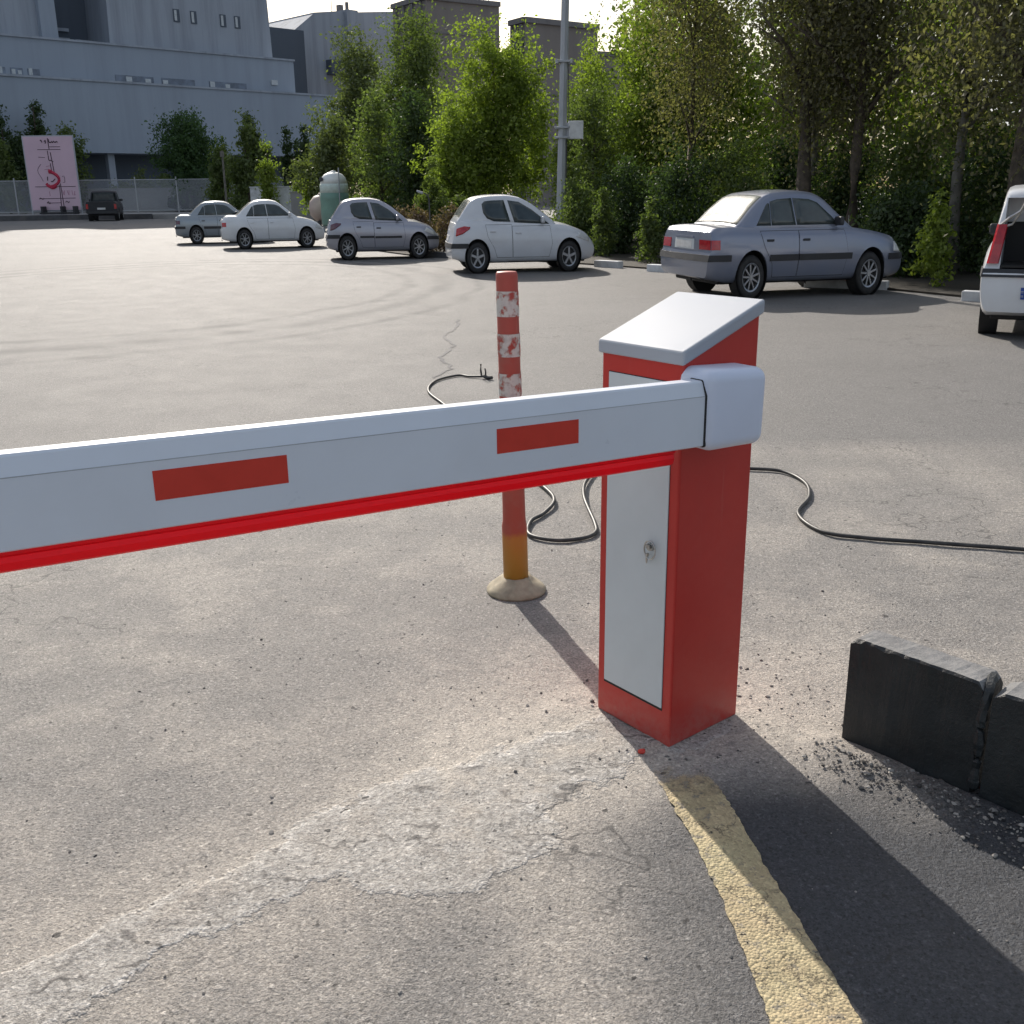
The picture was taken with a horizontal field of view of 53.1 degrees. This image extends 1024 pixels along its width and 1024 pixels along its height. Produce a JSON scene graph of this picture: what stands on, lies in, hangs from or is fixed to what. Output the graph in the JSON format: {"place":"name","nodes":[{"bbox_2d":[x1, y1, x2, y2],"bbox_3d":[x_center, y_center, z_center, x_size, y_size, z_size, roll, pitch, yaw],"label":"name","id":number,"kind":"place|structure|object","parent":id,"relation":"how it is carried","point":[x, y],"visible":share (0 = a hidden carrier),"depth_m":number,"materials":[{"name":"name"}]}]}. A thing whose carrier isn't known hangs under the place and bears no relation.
{"place":"outdoors","nodes":[
{"label":"outdoors","id":0,"kind":"place"},
{"bbox_2d":[0,211,189,218],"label":"pavement","id":1,"kind":"structure","parent":0,"point":[165,214],"depth_m":73.12,"materials":[{"name":"grey concrete"}]},
{"bbox_2d":[0,104,28,211],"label":"pine tree","id":2,"kind":"object","parent":1,"relation":"on","point":[3,134],"visible":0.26,"depth_m":81.87,"materials":[{"name":"green plant"}]},
{"bbox_2d":[0,136,29,213],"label":"shrub","id":3,"kind":"object","parent":1,"relation":"on","point":[6,172],"visible":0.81,"depth_m":78.50,"materials":[{"name":"green plant"}]},
{"bbox_2d":[6,99,51,208],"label":"pine tree","id":4,"kind":"object","parent":1,"relation":"on","point":[35,122],"visible":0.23,"depth_m":83.17,"materials":[{"name":"green plant"}]},
{"bbox_2d":[21,135,82,214],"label":"banner","id":5,"kind":"object","parent":1,"relation":"on","point":[52,171],"visible":1,"depth_m":73.36,"materials":[{"name":"fabric"}]},
{"bbox_2d":[55,120,95,210],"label":"shrub","id":6,"kind":"object","parent":1,"relation":"on","point":[79,151],"visible":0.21,"depth_m":80.59,"materials":[{"name":"green plant"}]},
{"bbox_2d":[0,177,283,213],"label":"fence","id":7,"kind":"object","parent":1,"relation":"on","point":[135,192],"visible":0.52,"depth_m":76.28,"materials":[{"name":"metal"}]},
{"bbox_2d":[128,164,160,187],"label":"shrub","id":8,"kind":"object","parent":1,"relation":"on","point":[139,176],"visible":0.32,"depth_m":83.33,"materials":[{"name":"green plant"}]},
{"bbox_2d":[68,187,235,211],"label":"garden wall","id":9,"kind":"structure","parent":1,"relation":"on","point":[132,198],"depth_m":81.89,"materials":[{"name":"grey concrete"}]},
{"bbox_2d":[152,173,174,187],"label":"shrub","id":10,"kind":"object","parent":1,"relation":"on","point":[164,176],"visible":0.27,"depth_m":83.12,"materials":[{"name":"green plant"}]},
{"bbox_2d":[141,103,226,211],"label":"round tree","id":11,"kind":"object","parent":1,"relation":"on","point":[182,159],"visible":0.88,"depth_m":77.05,"materials":[{"name":"green plant"}]},
{"bbox_2d":[167,190,212,211],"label":"shrub","id":12,"kind":"object","parent":1,"relation":"on","point":[187,203],"visible":0.3,"depth_m":79.25,"materials":[{"name":"green plant"}]},
{"bbox_2d":[0,0,395,211],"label":"concrete building","id":13,"kind":"structure","parent":1,"relation":"on","point":[108,77],"depth_m":94.43,"materials":[{"name":"grey concrete"}]},
{"bbox_2d":[201,136,234,202],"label":"leafy tree","id":14,"kind":"object","parent":1,"relation":"on","point":[216,171],"visible":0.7,"depth_m":69.85,"materials":[{"name":"green plant"}]},
{"bbox_2d":[241,110,258,184],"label":"spire tree","id":15,"kind":"object","parent":1,"relation":"on","point":[252,126],"visible":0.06,"depth_m":83.19,"materials":[{"name":"green plant"}]},
{"bbox_2d":[277,125,299,185],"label":"dark cypress","id":16,"kind":"object","parent":1,"relation":"on","point":[286,160],"visible":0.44,"depth_m":69.75,"materials":[{"name":"green plant"}]},
{"bbox_2d":[290,124,312,181],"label":"dark cypress","id":17,"kind":"object","parent":1,"relation":"on","point":[301,145],"visible":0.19,"depth_m":68.67,"materials":[{"name":"green plant"}]},
{"bbox_2d":[289,191,321,222],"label":"block wall","id":18,"kind":"structure","parent":0,"point":[295,204],"depth_m":53.32,"materials":[{"name":"grey concrete"}]},
{"bbox_2d":[390,0,500,193],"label":"brown building","id":19,"kind":"structure","parent":0,"point":[487,7],"depth_m":114.35,"materials":[{"name":"concrete"}]},
{"bbox_2d":[0,193,1023,1023],"bbox_3d":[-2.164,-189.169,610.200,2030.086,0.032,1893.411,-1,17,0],"label":"ground","id":20,"kind":"structure","parent":0,"point":[892,413],"depth_m":3.13,"materials":[{"name":"grey asphalt"}]},
{"bbox_2d":[0,214,152,220],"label":"kerb stone","id":21,"kind":"object","parent":20,"relation":"on","point":[60,217],"visible":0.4,"depth_m":68.85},
{"bbox_2d":[85,190,123,220],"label":"pickup truck","id":22,"kind":"object","parent":20,"relation":"on","point":[105,203],"visible":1,"depth_m":64.94,"materials":[{"name":"black paint"}]},
{"bbox_2d":[175,201,257,243],"bbox_3d":[-9.290,-9.320,32.915,3.005,1.315,1.759,-6,18,-15],"label":"parked car","id":23,"kind":"object","parent":20,"relation":"on","point":[198,223],"visible":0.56,"depth_m":32.06,"materials":[{"name":"grey paint"}]},
{"bbox_2d":[220,151,227,202],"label":"slim post","id":24,"kind":"object","parent":20,"relation":"on","point":[223,168],"visible":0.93,"depth_m":58.80,"materials":[{"name":"grey metal"}]},
{"bbox_2d":[218,107,276,210],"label":"leafy tree","id":25,"kind":"object","parent":20,"relation":"on","point":[243,171],"visible":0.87,"depth_m":66.29,"materials":[{"name":"green plant"}]},
{"bbox_2d":[254,134,283,203],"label":"young poplar","id":26,"kind":"object","parent":20,"relation":"on","point":[267,178],"visible":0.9,"depth_m":56.72,"materials":[{"name":"green plant"}]},
{"bbox_2d":[249,186,292,211],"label":"block wall","id":27,"kind":"structure","parent":20,"relation":"on","point":[284,195],"depth_m":57.87,"materials":[{"name":"white paint"}]},
{"bbox_2d":[220,199,323,248],"bbox_3d":[-6.909,-8.290,29.452,2.894,1.359,1.750,-5,18,-14],"label":"parked car","id":28,"kind":"object","parent":20,"relation":"on","point":[247,225],"visible":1,"depth_m":28.71,"materials":[{"name":"white paint"}]},
{"bbox_2d":[284,162,302,202],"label":"young poplar","id":29,"kind":"object","parent":20,"relation":"on","point":[297,187],"visible":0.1,"depth_m":54.29,"materials":[{"name":"green plant"}]},
{"bbox_2d":[296,160,315,220],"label":"young poplar","id":30,"kind":"object","parent":20,"relation":"on","point":[306,197],"visible":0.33,"depth_m":50.48,"materials":[{"name":"green plant"}]},
{"bbox_2d":[309,193,321,225],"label":"storage tank","id":31,"kind":"object","parent":20,"relation":"on","point":[315,207],"visible":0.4,"depth_m":42.05,"materials":[{"name":"paint"}]},
{"bbox_2d":[279,96,363,201],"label":"olive tree","id":32,"kind":"object","parent":20,"relation":"on","point":[327,149],"visible":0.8,"depth_m":48.52,"materials":[{"name":"green plant"}]},
{"bbox_2d":[319,168,348,231],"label":"storage tank","id":33,"kind":"object","parent":20,"relation":"on","point":[334,192],"visible":0.77,"depth_m":40.59,"materials":[{"name":"green paint"}]},
{"bbox_2d":[308,19,391,197],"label":"tall tree","id":34,"kind":"object","parent":20,"relation":"on","point":[358,63],"visible":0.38,"depth_m":54.07,"materials":[{"name":"green plant"}]},
{"bbox_2d":[325,198,438,259],"bbox_3d":[-3.063,-6.676,24.080,2.645,1.383,1.763,-3,18,-9],"label":"parked car","id":35,"kind":"object","parent":20,"relation":"on","point":[355,226],"visible":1,"depth_m":23.34,"materials":[{"name":"silver metal"}]},
{"bbox_2d":[0,292,764,746],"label":"barrier gate","id":36,"kind":"structure","parent":20,"relation":"on","point":[660,432],"depth_m":2.28,"materials":[{"name":"metal"}]},
{"bbox_2d":[604,371,669,707],"bbox_3d":[0.324,0.083,2.728,0.024,0.890,0.230,-13,21,-35],"label":"door","id":37,"kind":"structure","parent":36,"relation":"in","point":[637,501],"depth_m":2.76,"materials":[{"name":"metal"}]},
{"bbox_2d":[344,0,464,211],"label":"tall tree","id":38,"kind":"object","parent":20,"relation":"on","point":[417,72],"visible":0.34,"depth_m":45.78,"materials":[{"name":"green plant"}]},
{"bbox_2d":[425,251,448,257],"bbox_3d":[-1.249,-5.900,23.639,2.678,0.170,0.231,14,23,40],"label":"kerb stone","id":39,"kind":"object","parent":20,"relation":"on","point":[431,254],"visible":0.04,"depth_m":23.98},
{"bbox_2d":[432,319,459,377],"bbox_3d":[-0.632,-1.706,10.335,0.175,0.001,4.049,-1,17,-1],"label":"road crack","id":40,"kind":"object","parent":20,"relation":"on","point":[449,348],"visible":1,"depth_m":9.84,"materials":[{"name":"grey asphalt"}]},
{"bbox_2d":[487,271,545,601],"bbox_3d":[0.010,-0.267,3.726,0.226,1.187,0.226,-1,17,0],"label":"bollard","id":41,"kind":"object","parent":20,"relation":"on","point":[516,581],"visible":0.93,"depth_m":3.76,"materials":[{"name":"plastic"}]},
{"bbox_2d":[13,488,1023,1021],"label":"loose grit","id":42,"kind":"object","parent":20,"relation":"on","point":[899,782],"visible":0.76,"depth_m":2.59,"materials":[{"name":"grey gravel"}]},
{"bbox_2d":[445,194,593,273],"bbox_3d":[0.113,-5.385,19.749,2.800,1.429,1.763,-3,18,-7],"label":"parked car","id":43,"kind":"object","parent":20,"relation":"on","point":[484,232],"visible":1,"depth_m":19.01,"materials":[{"name":"white paint"}]},
{"bbox_2d":[594,260,622,267],"bbox_3d":[1.914,-4.902,20.320,0.160,0.170,0.653,-16,23,-40],"label":"kerb stone","id":44,"kind":"object","parent":20,"relation":"on","point":[608,263],"visible":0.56,"depth_m":20.22,"materials":[{"name":"white paint"}]},
{"bbox_2d":[638,749,644,753],"bbox_3d":[0.349,0.644,2.760,0.021,0.014,0.017,-1,17,0],"label":"pebble","id":45,"kind":"object","parent":20,"relation":"on","point":[641,751],"visible":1,"depth_m":2.75,"materials":[{"name":"stone"}]},
{"bbox_2d":[647,264,666,272],"bbox_3d":[2.814,-4.496,18.984,0.687,0.170,0.160,16,24,42],"label":"kerb stone","id":46,"kind":"object","parent":20,"relation":"on","point":[654,267],"visible":0.26,"depth_m":19.04,"materials":[{"name":"white paint"}]},
{"bbox_2d":[378,217,982,296],"bbox_3d":[16.384,-9.401,34.319,47.000,0.080,49.000,-1,17,0],"label":"planting bed","id":47,"kind":"object","parent":20,"relation":"on","point":[959,284],"visible":0.14,"depth_m":16.35,"materials":[{"name":"soil"}]},
{"bbox_2d":[345,73,423,208],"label":"tall tree","id":48,"kind":"object","parent":47,"relation":"on","point":[376,122],"visible":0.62,"depth_m":40.02,"materials":[{"name":"green plant"}]},
{"bbox_2d":[393,198,411,218],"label":"dry shrub","id":49,"kind":"object","parent":47,"relation":"on","point":[402,211],"visible":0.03,"depth_m":27.47,"materials":[{"name":"brown plant"}]},
{"bbox_2d":[369,68,446,215],"bbox_3d":[-3.360,-12.667,37.271,3.348,6.482,3.616,7,19,24],"label":"tall tree","id":50,"kind":"object","parent":47,"relation":"on","point":[412,117],"visible":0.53,"depth_m":36.88,"materials":[{"name":"green plant"}]},
{"bbox_2d":[405,203,439,249],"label":"dry shrub","id":51,"kind":"object","parent":47,"relation":"on","point":[421,216],"visible":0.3,"depth_m":26.00,"materials":[{"name":"brown plant"}]},
{"bbox_2d":[416,190,431,250],"bbox_3d":[-2.161,-7.130,25.213,0.319,1.521,0.120,-1,17,0],"label":"garden lamp","id":52,"kind":"object","parent":47,"relation":"on","point":[418,191],"visible":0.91,"depth_m":25.06,"materials":[{"name":"grey metal"}]},
{"bbox_2d":[412,153,448,224],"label":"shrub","id":53,"kind":"object","parent":47,"relation":"on","point":[433,188],"visible":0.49,"depth_m":28.70,"materials":[{"name":"plant"}]},
{"bbox_2d":[428,202,457,251],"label":"dry shrub","id":54,"kind":"object","parent":47,"relation":"on","point":[443,226],"visible":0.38,"depth_m":25.52,"materials":[{"name":"brown plant"}]},
{"bbox_2d":[430,191,467,238],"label":"reed clump","id":55,"kind":"object","parent":47,"relation":"on","point":[457,201],"visible":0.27,"depth_m":28.30,"materials":[{"name":"plant"}]},
{"bbox_2d":[420,108,484,211],"bbox_3d":[-1.898,-10.825,32.644,2.178,4.146,2.006,-1,17,0],"label":"poplar tree","id":56,"kind":"object","parent":47,"relation":"on","point":[457,175],"visible":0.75,"depth_m":32.32,"materials":[{"name":"green plant"}]},
{"bbox_2d":[407,6,559,211],"bbox_3d":[-0.762,-12.367,34.163,5.499,8.156,4.927,-1,17,0],"label":"poplar tree","id":57,"kind":"object","parent":47,"relation":"on","point":[494,107],"visible":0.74,"depth_m":33.04,"materials":[{"name":"green plant"}]},
{"bbox_2d":[554,0,582,222],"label":"light pole","id":58,"kind":"object","parent":47,"relation":"on","point":[571,130],"visible":0.94,"depth_m":25.14,"materials":[{"name":"grey metal"}]},
{"bbox_2d":[547,168,619,250],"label":"hedge bush","id":59,"kind":"object","parent":47,"relation":"on","point":[573,215],"visible":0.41,"depth_m":24.77,"materials":[{"name":"green plant"}]},
{"bbox_2d":[538,11,636,214],"bbox_3d":[2.628,-11.765,31.802,3.662,7.148,3.804,-1,17,0],"label":"poplar tree","id":60,"kind":"object","parent":47,"relation":"on","point":[597,65],"visible":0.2,"depth_m":31.11,"materials":[{"name":"green plant"}]},
{"bbox_2d":[544,66,636,214],"bbox_3d":[2.186,-9.362,27.801,2.720,5.154,2.885,-1,17,0],"label":"leafy tree","id":61,"kind":"object","parent":47,"relation":"on","point":[592,101],"visible":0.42,"depth_m":27.58,"materials":[{"name":"green plant"}]},
{"bbox_2d":[587,187,618,256],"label":"conical shrub","id":62,"kind":"object","parent":47,"relation":"on","point":[600,225],"visible":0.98,"depth_m":23.04,"materials":[{"name":"green plant"}]},
{"bbox_2d":[570,151,666,254],"bbox_3d":[2.836,-6.985,24.018,2.737,2.778,2.223,12,21,35],"label":"hedge bush","id":63,"kind":"object","parent":47,"relation":"on","point":[625,228],"visible":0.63,"depth_m":23.80,"materials":[{"name":"green plant"}]},
{"bbox_2d":[588,0,702,242],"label":"leafy tree","id":64,"kind":"object","parent":47,"relation":"on","point":[631,142],"visible":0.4,"depth_m":28.27,"materials":[{"name":"green plant"}]},
{"bbox_2d":[632,195,664,262],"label":"conical shrub","id":65,"kind":"object","parent":47,"relation":"on","point":[650,235],"visible":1,"depth_m":20.77,"materials":[{"name":"green plant"}]},
{"bbox_2d":[621,132,734,247],"bbox_3d":[3.837,-6.625,22.418,2.410,3.205,2.607,-13,21,-34],"label":"hedge bush","id":66,"kind":"object","parent":47,"relation":"on","point":[671,210],"visible":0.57,"depth_m":22.02,"materials":[{"name":"green plant"}]},
{"bbox_2d":[599,0,763,234],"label":"leafy tree","id":67,"kind":"object","parent":47,"relation":"on","point":[617,45],"visible":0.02,"depth_m":30.91,"materials":[{"name":"green plant"}]},
{"bbox_2d":[598,0,780,223],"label":"shade tree","id":68,"kind":"object","parent":47,"relation":"on","point":[695,20],"visible":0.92,"depth_m":22.22,"materials":[{"name":"green plant"}]},
{"bbox_2d":[623,0,792,218],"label":"leafy tree","id":69,"kind":"object","parent":47,"relation":"on","point":[746,112],"visible":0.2,"depth_m":27.67,"materials":[{"name":"green plant"}]},
{"bbox_2d":[679,120,789,216],"bbox_3d":[4.776,-6.654,21.870,2.543,3.198,2.359,-1,17,0],"label":"hedge bush","id":70,"kind":"object","parent":47,"relation":"on","point":[731,176],"visible":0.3,"depth_m":21.49,"materials":[{"name":"green plant"}]},
{"bbox_2d":[730,0,835,180],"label":"leafy tree","id":71,"kind":"object","parent":47,"relation":"on","point":[757,61],"visible":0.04,"depth_m":32.97,"materials":[{"name":"green plant"}]},
{"bbox_2d":[744,117,825,196],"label":"hedge bush","id":72,"kind":"object","parent":47,"relation":"on","point":[779,170],"visible":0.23,"depth_m":22.15,"materials":[{"name":"green plant"}]},
{"bbox_2d":[708,0,936,206],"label":"shade tree","id":73,"kind":"object","parent":47,"relation":"on","point":[803,181],"visible":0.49,"depth_m":19.18,"materials":[{"name":"green plant"}]},
{"bbox_2d":[710,0,942,191],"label":"shade tree","id":74,"kind":"object","parent":47,"relation":"on","point":[763,2],"visible":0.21,"depth_m":20.13,"materials":[{"name":"green plant"}]},
{"bbox_2d":[716,0,942,215],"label":"leafy tree","id":75,"kind":"object","parent":47,"relation":"on","point":[761,107],"visible":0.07,"depth_m":26.38,"materials":[{"name":"green plant"}]},
{"bbox_2d":[784,119,900,228],"bbox_3d":[6.711,-6.445,20.446,2.539,3.472,3.094,-1,17,0],"label":"hedge bush","id":76,"kind":"object","parent":47,"relation":"on","point":[838,195],"visible":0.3,"depth_m":20.16,"materials":[{"name":"green plant"}]},
{"bbox_2d":[730,0,969,227],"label":"shade tree","id":77,"kind":"object","parent":47,"relation":"on","point":[862,100],"visible":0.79,"depth_m":18.45,"materials":[{"name":"green plant"}]},
{"bbox_2d":[836,102,971,244],"bbox_3d":[7.189,-5.586,18.562,2.543,3.431,2.419,-1,17,0],"label":"hedge bush","id":78,"kind":"object","parent":47,"relation":"on","point":[904,168],"visible":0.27,"depth_m":18.27,"materials":[{"name":"green plant"}]},
{"bbox_2d":[849,165,968,278],"bbox_3d":[6.527,-4.546,16.927,1.956,2.228,2.138,-8,19,-21],"label":"hedge bush","id":79,"kind":"object","parent":47,"relation":"on","point":[898,224],"visible":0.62,"depth_m":16.67,"materials":[{"name":"green plant"}]},
{"bbox_2d":[817,0,1023,273],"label":"shade tree","id":80,"kind":"object","parent":47,"relation":"on","point":[957,179],"visible":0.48,"depth_m":16.98,"materials":[{"name":"green plant"}]},
{"bbox_2d":[902,187,958,286],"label":"conical shrub","id":81,"kind":"object","parent":47,"relation":"on","point":[932,248],"visible":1,"depth_m":15.12,"materials":[{"name":"green plant"}]},
{"bbox_2d":[864,1,1004,194],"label":"leafy tree","id":82,"kind":"object","parent":47,"relation":"on","point":[898,118],"visible":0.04,"depth_m":31.93,"materials":[{"name":"green plant"}]},
{"bbox_2d":[893,121,991,263],"bbox_3d":[8.158,-5.710,19.094,2.154,3.365,2.427,-1,17,0],"label":"hedge bush","id":83,"kind":"object","parent":47,"relation":"on","point":[944,173],"visible":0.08,"depth_m":18.79,"materials":[{"name":"green plant"}]},
{"bbox_2d":[862,0,1023,236],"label":"shade tree","id":84,"kind":"object","parent":47,"relation":"on","point":[1001,25],"visible":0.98,"depth_m":14.03,"materials":[{"name":"green plant"}]},
{"bbox_2d":[867,0,1020,231],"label":"leafy tree","id":85,"kind":"object","parent":47,"relation":"on","point":[923,69],"visible":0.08,"depth_m":24.03,"materials":[{"name":"green plant"}]},
{"bbox_2d":[929,94,1020,274],"bbox_3d":[8.229,-5.411,17.352,2.494,3.552,2.602,15,23,41],"label":"hedge bush","id":86,"kind":"object","parent":47,"relation":"on","point":[974,251],"visible":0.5,"depth_m":17.25,"materials":[{"name":"green plant"}]},
{"bbox_2d":[974,212,999,278],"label":"conical shrub","id":87,"kind":"object","parent":47,"relation":"on","point":[990,237],"visible":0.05,"depth_m":14.54,"materials":[{"name":"green plant"}]},
{"bbox_2d":[954,149,1023,266],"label":"hedge bush","id":88,"kind":"object","parent":47,"relation":"on","point":[992,213],"visible":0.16,"depth_m":16.98,"materials":[{"name":"green plant"}]},
{"bbox_2d":[957,2,1021,154],"bbox_3d":[8.845,-8.479,14.379,5.056,10.302,4.975,-13,21,-34],"label":"shade tree","id":89,"kind":"object","parent":47,"relation":"on","point":[958,120],"visible":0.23,"depth_m":15.86,"materials":[{"name":"green plant"}]},
{"bbox_2d":[962,45,1023,246],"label":"leafy tree","id":90,"kind":"object","parent":47,"relation":"on","point":[1000,111],"visible":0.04,"depth_m":22.19,"materials":[{"name":"green plant"}]},
{"bbox_2d":[427,364,1023,550],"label":"power cable","id":91,"kind":"object","parent":20,"relation":"on","point":[798,514],"visible":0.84,"depth_m":4.51,"materials":[{"name":"black rubber"}]},
{"bbox_2d":[658,775,861,1023],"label":"road marking","id":92,"kind":"object","parent":20,"relation":"on","point":[787,965],"visible":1,"depth_m":2.12,"materials":[{"name":"yellow paint"}]},
{"bbox_2d":[660,189,901,298],"bbox_3d":[3.866,-3.882,14.753,3.119,1.462,1.759,-5,18,-15],"label":"parked car","id":93,"kind":"object","parent":20,"relation":"on","point":[747,244],"visible":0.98,"depth_m":14.02,"materials":[{"name":"silver metal"}]},
{"bbox_2d":[804,280,889,289],"bbox_3d":[5.047,-3.430,15.483,1.236,0.170,0.176,10,20,30],"label":"kerb stone","id":94,"kind":"object","parent":20,"relation":"on","point":[842,284],"visible":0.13,"depth_m":15.50,"materials":[{"name":"white paint"}]},
{"bbox_2d":[842,630,1002,792],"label":"kerb block","id":95,"kind":"structure","parent":20,"relation":"on","point":[913,705],"depth_m":2.62,"materials":[{"name":"black paint"}]},
{"bbox_2d":[968,672,998,788],"bbox_3d":[1.157,0.537,2.515,0.029,0.288,0.087,12,21,35],"label":"mortar joint","id":96,"kind":"object","parent":95,"relation":"attached to","point":[979,742],"visible":1,"depth_m":2.48,"materials":[{"name":"black paint"}]},
{"bbox_2d":[961,290,979,301],"bbox_3d":[7.086,-2.666,12.957,2.600,0.170,0.188,10,21,32],"label":"kerb stone","id":97,"kind":"object","parent":20,"relation":"on","point":[970,295],"visible":0.2,"depth_m":13.50,"materials":[{"name":"white paint"}]},
{"bbox_2d":[978,185,1023,333],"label":"parked car","id":98,"kind":"object","parent":20,"relation":"on","point":[1002,283],"visible":1,"depth_m":9.87,"materials":[{"name":"white paint"}]},
{"bbox_2d":[979,682,1023,815],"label":"kerb block","id":99,"kind":"structure","parent":20,"relation":"on","point":[1002,781],"depth_m":2.45,"materials":[{"name":"black paint"}]},
{"bbox_2d":[508,16,599,205],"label":"brown building","id":100,"kind":"structure","parent":0,"point":[546,30],"depth_m":103.16,"materials":[{"name":"concrete"}]},
{"bbox_2d":[597,51,667,120],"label":"brown building","id":101,"kind":"structure","parent":0,"point":[606,64],"depth_m":126.93,"materials":[{"name":"concrete"}]},
{"bbox_2d":[267,0,1020,194],"label":"sky","id":102,"kind":"structure","parent":0,"point":[277,9],"materials":[{"name":"white"}]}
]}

